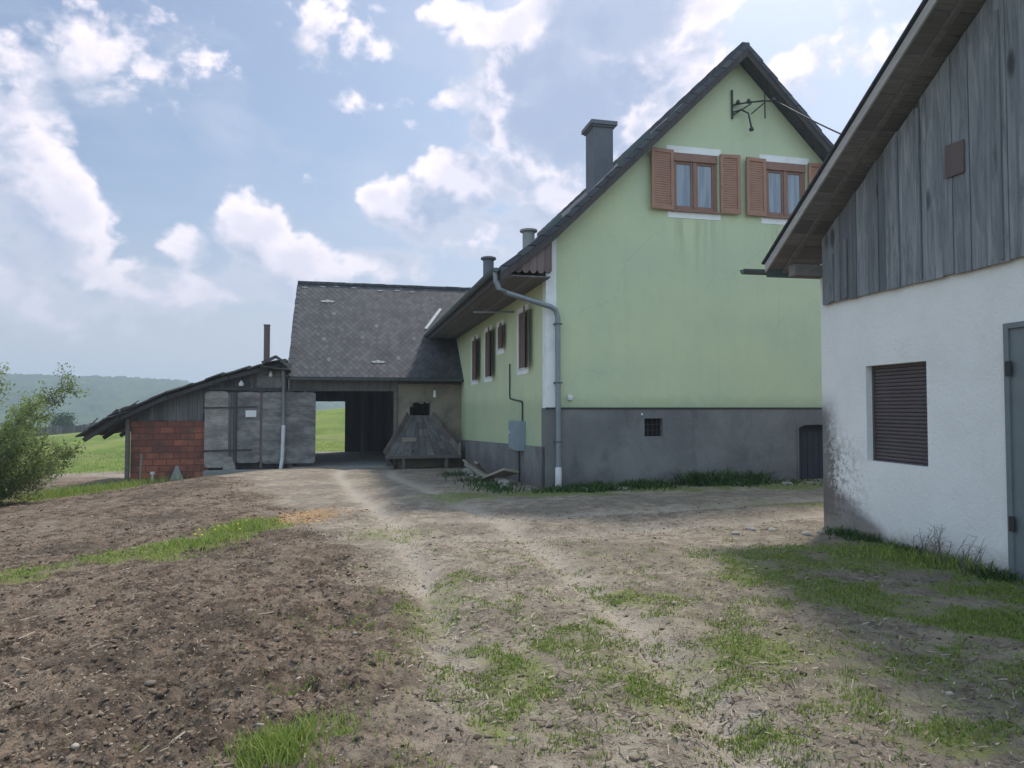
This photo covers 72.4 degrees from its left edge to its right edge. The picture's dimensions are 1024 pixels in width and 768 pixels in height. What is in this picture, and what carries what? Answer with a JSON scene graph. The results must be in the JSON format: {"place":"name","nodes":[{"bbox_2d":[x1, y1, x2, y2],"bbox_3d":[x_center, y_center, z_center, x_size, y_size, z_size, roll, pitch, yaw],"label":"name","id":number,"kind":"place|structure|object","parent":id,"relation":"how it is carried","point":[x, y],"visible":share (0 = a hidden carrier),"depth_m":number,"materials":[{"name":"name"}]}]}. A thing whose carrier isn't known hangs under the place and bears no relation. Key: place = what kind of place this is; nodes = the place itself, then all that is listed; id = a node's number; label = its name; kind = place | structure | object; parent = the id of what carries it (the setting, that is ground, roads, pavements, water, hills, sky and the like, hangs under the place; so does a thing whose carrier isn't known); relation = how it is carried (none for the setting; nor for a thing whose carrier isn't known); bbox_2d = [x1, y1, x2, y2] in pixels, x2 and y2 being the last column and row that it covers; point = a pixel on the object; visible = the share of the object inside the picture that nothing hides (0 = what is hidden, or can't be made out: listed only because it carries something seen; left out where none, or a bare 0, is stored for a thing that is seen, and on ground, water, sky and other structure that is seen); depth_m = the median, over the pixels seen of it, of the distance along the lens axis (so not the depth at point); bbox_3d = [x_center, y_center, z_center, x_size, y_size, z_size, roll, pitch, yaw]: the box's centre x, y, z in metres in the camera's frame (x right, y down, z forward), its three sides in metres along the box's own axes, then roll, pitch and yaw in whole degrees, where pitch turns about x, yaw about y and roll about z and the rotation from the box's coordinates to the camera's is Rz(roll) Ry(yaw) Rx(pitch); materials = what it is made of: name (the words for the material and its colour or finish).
{"place":"outdoors","nodes":[
{"label":"outdoors","id":0,"kind":"place"},
{"bbox_2d":[0,373,344,425],"bbox_3d":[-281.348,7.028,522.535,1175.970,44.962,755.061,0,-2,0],"label":"hills","id":1,"kind":"structure","parent":0,"point":[109,395],"depth_m":585.16,"materials":[{"name":"green plant"}]},
{"bbox_2d":[47,440,344,474],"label":"grass","id":2,"kind":"structure","parent":0,"point":[123,459],"depth_m":36.46,"materials":[{"name":"green plant"}]},
{"bbox_2d":[0,0,921,382],"label":"sky","id":3,"kind":"structure","parent":0,"point":[172,172],"materials":[{"name":"blue"}]},
{"bbox_2d":[0,408,1023,767],"bbox_3d":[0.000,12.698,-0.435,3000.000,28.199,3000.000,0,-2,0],"label":"ground","id":4,"kind":"structure","parent":0,"point":[308,490],"depth_m":5.29,"materials":[{"name":"brown soil"}]},
{"bbox_2d":[0,406,34,427],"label":"tree","id":5,"kind":"object","parent":4,"relation":"on","point":[18,416],"visible":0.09,"depth_m":103.33,"materials":[{"name":"green plant"}]},
{"bbox_2d":[0,362,92,505],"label":"bush","id":6,"kind":"object","parent":4,"relation":"on","point":[21,450],"visible":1,"depth_m":17.16,"materials":[{"name":"green plant"}]},
{"bbox_2d":[47,410,79,428],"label":"tree","id":7,"kind":"object","parent":4,"relation":"on","point":[62,420],"visible":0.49,"depth_m":99.33,"materials":[{"name":"green plant"}]},
{"bbox_2d":[1,416,172,435],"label":"board fence","id":8,"kind":"object","parent":4,"relation":"on","point":[55,430],"visible":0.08,"depth_m":71.63,"materials":[{"name":"wood"}]},
{"bbox_2d":[139,454,142,482],"bbox_3d":[-11.735,2.844,22.126,0.080,1.252,0.070,0,-2,0],"label":"stake","id":9,"kind":"object","parent":4,"relation":"on","point":[141,462],"visible":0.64,"depth_m":22.12,"materials":[{"name":"grey wood"}]},
{"bbox_2d":[170,466,182,479],"bbox_3d":[-10.879,2.947,22.796,0.483,0.563,0.308,0,-2,-13],"label":"concrete slab","id":10,"kind":"object","parent":4,"relation":"on","point":[177,471],"depth_m":22.76,"materials":[{"name":"grey concrete"}]},
{"bbox_2d":[75,324,393,483],"bbox_3d":[-9.600,1.330,26.230,9.906,6.740,7.086,0,-2,-13],"label":"lean to","id":11,"kind":"object","parent":4,"relation":"on","point":[255,417],"visible":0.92,"depth_m":23.27,"materials":[{"name":"wood"}]},
{"bbox_2d":[203,391,259,469],"bbox_3d":[-9.330,1.695,23.316,1.761,2.910,0.093,0,-2,-13],"label":"sliding door","id":12,"kind":"structure","parent":11,"relation":"in","point":[225,413],"depth_m":23.32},
{"bbox_2d":[262,392,315,463],"bbox_3d":[-7.558,1.485,23.748,1.720,2.420,0.056,0,-2,-13],"label":"sliding door","id":13,"kind":"structure","parent":11,"relation":"in","point":[300,407],"depth_m":23.75,"materials":[{"name":"grey metal"}]},
{"bbox_2d":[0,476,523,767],"bbox_3d":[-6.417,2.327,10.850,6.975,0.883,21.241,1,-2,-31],"label":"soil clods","id":14,"kind":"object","parent":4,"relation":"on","point":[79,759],"visible":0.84,"depth_m":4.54,"materials":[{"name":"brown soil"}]},
{"bbox_2d":[265,502,367,528],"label":"wood chips","id":15,"kind":"object","parent":4,"relation":"on","point":[305,521],"visible":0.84,"depth_m":11.15,"materials":[{"name":"brown wood"}]},
{"bbox_2d":[286,281,471,468],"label":"barn","id":16,"kind":"structure","parent":4,"relation":"on","point":[376,360],"depth_m":25.93,"materials":[{"name":"grey tile"}]},
{"bbox_2d":[383,412,462,468],"bbox_3d":[-3.136,2.169,24.308,2.700,2.430,1.310,0,-2,-13],"label":"loading chute","id":17,"kind":"object","parent":4,"relation":"on","point":[427,429],"visible":1,"depth_m":24.15,"materials":[{"name":"grey wood"}]},
{"bbox_2d":[464,463,492,479],"bbox_3d":[-0.766,2.198,17.293,0.197,0.081,1.216,21,1,-43],"label":"plank","id":18,"kind":"object","parent":4,"relation":"on","point":[475,469],"visible":0.59,"depth_m":17.39,"materials":[{"name":"grey wood"}]},
{"bbox_2d":[473,461,486,473],"bbox_3d":[-0.820,2.273,18.610,0.129,0.073,1.010,13,-24,22],"label":"plank","id":19,"kind":"object","parent":4,"relation":"on","point":[478,465],"visible":0.53,"depth_m":18.36,"materials":[{"name":"grey wood"}]},
{"bbox_2d":[482,468,518,479],"bbox_3d":[-0.298,2.129,16.373,0.360,0.077,1.719,15,-18,-16],"label":"plank","id":20,"kind":"object","parent":4,"relation":"on","point":[505,472],"visible":0.78,"depth_m":16.04,"materials":[{"name":"grey wood"}]},
{"bbox_2d":[494,477,507,481],"bbox_3d":[-0.240,2.267,16.540,0.279,0.198,0.369,4,-5,-65],"label":"stone","id":21,"kind":"object","parent":4,"relation":"on","point":[497,478],"visible":0.42,"depth_m":16.45,"materials":[{"name":"grey stone"}]},
{"bbox_2d":[498,479,510,484],"bbox_3d":[-0.188,2.221,15.616,0.312,0.197,0.401,0,-2,-5],"label":"stone","id":22,"kind":"object","parent":4,"relation":"on","point":[504,481],"visible":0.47,"depth_m":15.50,"materials":[{"name":"grey stone"}]},
{"bbox_2d":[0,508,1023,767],"bbox_3d":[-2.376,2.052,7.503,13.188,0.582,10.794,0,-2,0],"label":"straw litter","id":23,"kind":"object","parent":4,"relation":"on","point":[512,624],"visible":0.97,"depth_m":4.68,"materials":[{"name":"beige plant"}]},
{"bbox_2d":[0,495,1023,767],"bbox_3d":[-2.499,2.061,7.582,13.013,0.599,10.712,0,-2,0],"label":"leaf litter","id":24,"kind":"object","parent":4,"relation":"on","point":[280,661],"visible":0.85,"depth_m":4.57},
{"bbox_2d":[3,489,1023,767],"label":"pebbles","id":25,"kind":"object","parent":4,"relation":"on","point":[149,683],"visible":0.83,"depth_m":4.27,"materials":[{"name":"grey stone"}]},
{"bbox_2d":[424,42,833,488],"bbox_3d":[3.046,-1.664,23.549,11.119,11.340,17.785,0,-2,-13],"label":"farmhouse","id":26,"kind":"object","parent":4,"relation":"on","point":[622,318],"visible":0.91,"depth_m":15.21,"materials":[{"name":"green paint"}]},
{"bbox_2d":[471,334,477,384],"bbox_3d":[-1.122,-0.774,22.376,0.293,1.560,1.721,0,-2,-8],"label":"window","id":27,"kind":"structure","parent":26,"relation":"in","point":[474,345],"depth_m":22.83,"materials":[{"name":"white paint"}]},
{"bbox_2d":[484,325,491,382],"bbox_3d":[-0.611,-0.870,20.149,0.305,1.600,1.692,0,-2,-7],"label":"window","id":28,"kind":"structure","parent":26,"relation":"in","point":[487,336],"depth_m":20.59,"materials":[{"name":"white paint"}]},
{"bbox_2d":[496,319,503,354],"bbox_3d":[-0.243,-1.243,18.612,0.273,0.880,1.218,0,-2,-7],"label":"window","id":29,"kind":"structure","parent":26,"relation":"in","point":[500,331],"depth_m":18.46,"materials":[{"name":"white paint"}]},
{"bbox_2d":[517,303,528,374],"bbox_3d":[0.326,-1.019,16.092,0.308,1.580,1.502,0,-2,-5],"label":"window","id":30,"kind":"structure","parent":26,"relation":"in","point":[522,319],"depth_m":16.40,"materials":[{"name":"white paint"}]},
{"bbox_2d":[644,418,660,435],"bbox_3d":[2.963,0.921,14.885,0.410,0.380,0.107,0,-2,-13],"label":"basement window","id":31,"kind":"structure","parent":26,"relation":"in","point":[652,425],"depth_m":14.90,"materials":[{"name":"metal"}]},
{"bbox_2d":[651,145,740,220],"bbox_3d":[3.970,-4.367,15.196,2.110,1.570,0.229,0,-2,-13],"label":"window","id":32,"kind":"structure","parent":26,"relation":"in","point":[684,184],"depth_m":15.25,"materials":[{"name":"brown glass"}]},
{"bbox_2d":[746,154,821,224],"bbox_3d":[6.151,-4.339,15.707,2.070,1.550,0.213,0,-2,-13],"label":"window","id":33,"kind":"structure","parent":26,"relation":"in","point":[774,189],"depth_m":15.71,"materials":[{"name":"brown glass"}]},
{"bbox_2d":[776,101,840,133],"bbox_3d":[6.508,-4.293,12.362,0.032,3.933,5.826,1,-2,-15],"label":"power cable","id":34,"kind":"object","parent":26,"relation":"attached to","point":[808,118],"visible":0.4,"depth_m":14.21,"materials":[{"name":"rubber"}]},
{"bbox_2d":[797,422,822,479],"bbox_3d":[6.783,1.795,15.737,0.990,1.890,0.250,0,-2,-13],"label":"cellar door","id":35,"kind":"structure","parent":26,"relation":"in","point":[809,435],"depth_m":15.77,"materials":[{"name":"grey metal"}]},
{"bbox_2d":[284,502,1023,767],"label":"soil clods","id":36,"kind":"object","parent":4,"relation":"on","point":[852,739],"visible":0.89,"depth_m":4.53,"materials":[{"name":"brown soil"}]},
{"bbox_2d":[435,467,1023,583],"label":"weeds","id":37,"kind":"object","parent":4,"relation":"on","point":[698,478],"visible":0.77,"depth_m":14.17,"materials":[{"name":"green plant"}]},
{"bbox_2d":[745,526,755,530],"bbox_3d":[3.128,1.895,9.136,0.112,0.079,0.156,1,-2,-17],"label":"stone","id":38,"kind":"object","parent":4,"relation":"on","point":[751,528],"visible":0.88,"depth_m":9.12,"materials":[{"name":"grey stone"}]},
{"bbox_2d":[768,527,777,531],"bbox_3d":[3.406,1.916,9.161,0.126,0.073,0.132,-1,-2,33],"label":"stone","id":39,"kind":"object","parent":4,"relation":"on","point":[772,529],"visible":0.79,"depth_m":9.14,"materials":[{"name":"grey stone"}]},
{"bbox_2d":[801,531,811,535],"bbox_3d":[3.729,1.904,8.885,0.110,0.069,0.149,0,-2,4],"label":"stone","id":40,"kind":"object","parent":4,"relation":"on","point":[806,533],"visible":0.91,"depth_m":8.83,"materials":[{"name":"grey stone"}]},
{"bbox_2d":[740,0,1023,579],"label":"outbuilding","id":41,"kind":"structure","parent":4,"relation":"on","point":[901,236],"depth_m":7.52,"materials":[{"name":"paint"}]},
{"bbox_2d":[1003,321,1023,579],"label":"metal door","id":42,"kind":"structure","parent":41,"relation":"in","point":[1013,333],"depth_m":6.53,"materials":[{"name":"metal"}]},
{"bbox_2d":[910,524,985,574],"bbox_3d":[4.410,1.651,7.072,0.349,0.391,1.159,0,-2,0],"label":"dry shrub","id":43,"kind":"object","parent":4,"relation":"on","point":[939,550],"visible":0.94,"depth_m":7.11,"materials":[{"name":"plant"}]},
{"bbox_2d":[0,473,1023,767],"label":"grass","id":44,"kind":"structure","parent":0,"point":[1010,615],"depth_m":4.71,"materials":[{"name":"green plant"}]}
]}

